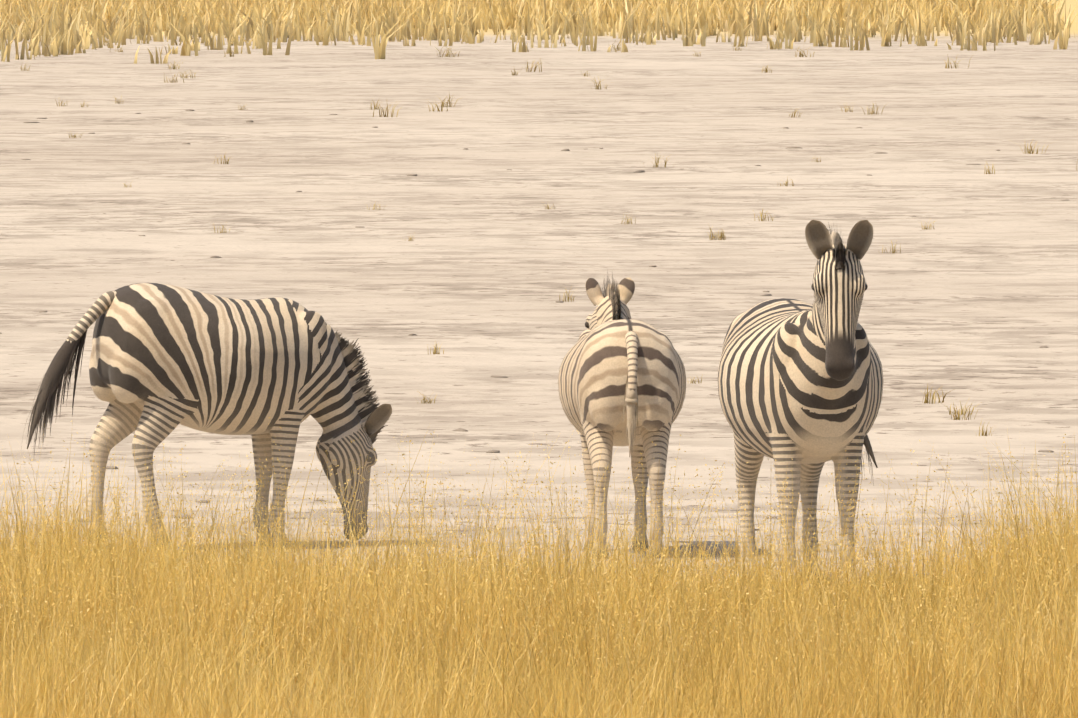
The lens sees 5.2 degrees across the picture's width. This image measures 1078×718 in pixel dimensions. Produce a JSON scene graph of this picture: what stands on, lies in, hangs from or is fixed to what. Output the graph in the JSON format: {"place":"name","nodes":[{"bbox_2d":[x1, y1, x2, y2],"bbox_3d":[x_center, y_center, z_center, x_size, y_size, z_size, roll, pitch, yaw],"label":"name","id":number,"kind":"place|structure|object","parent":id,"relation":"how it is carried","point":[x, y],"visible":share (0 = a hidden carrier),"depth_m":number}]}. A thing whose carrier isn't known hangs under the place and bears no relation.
{"place":"outdoors","nodes":[
{"label":"outdoors","id":0,"kind":"place"},
{"bbox_2d":[0,0,1077,606],"bbox_3d":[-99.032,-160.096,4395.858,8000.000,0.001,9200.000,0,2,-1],"label":"ground","id":1,"kind":"structure","parent":0,"point":[970,296],"depth_m":121.84},
{"bbox_2d":[21,283,391,548],"bbox_3d":[-1.714,0.309,61.921,2.092,1.362,0.767,4,0,-25],"label":"zebra","id":2,"kind":"object","parent":1,"relation":"on","point":[166,360],"visible":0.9,"depth_m":61.70},
{"bbox_2d":[0,109,1067,530],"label":"mud clods","id":3,"kind":"object","parent":1,"relation":"on","point":[412,333],"visible":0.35,"depth_m":101.11},
{"bbox_2d":[20,30,1077,561],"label":"grass tufts","id":4,"kind":"object","parent":1,"relation":"on","point":[718,236],"visible":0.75,"depth_m":158.28},
{"bbox_2d":[558,270,685,557],"bbox_3d":[0.415,0.275,61.490,0.657,1.447,1.772,0,2,-4],"label":"zebra","id":5,"kind":"object","parent":1,"relation":"on","point":[622,378],"visible":0.98,"depth_m":60.89},
{"bbox_2d":[718,220,882,588],"bbox_3d":[1.272,0.205,58.284,0.806,1.826,1.961,0,2,0],"label":"zebra","id":6,"kind":"object","parent":1,"relation":"on","point":[800,383],"visible":0.94,"depth_m":57.81},
{"bbox_2d":[0,423,1077,717],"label":"grass","id":7,"kind":"structure","parent":0,"point":[1052,689],"depth_m":46.08},
{"bbox_2d":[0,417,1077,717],"bbox_3d":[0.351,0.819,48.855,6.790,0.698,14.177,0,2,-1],"label":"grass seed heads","id":8,"kind":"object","parent":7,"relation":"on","point":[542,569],"depth_m":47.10},
{"bbox_2d":[0,0,1077,63],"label":"grass","id":9,"kind":"structure","parent":0,"point":[65,27],"depth_m":319.18}
]}

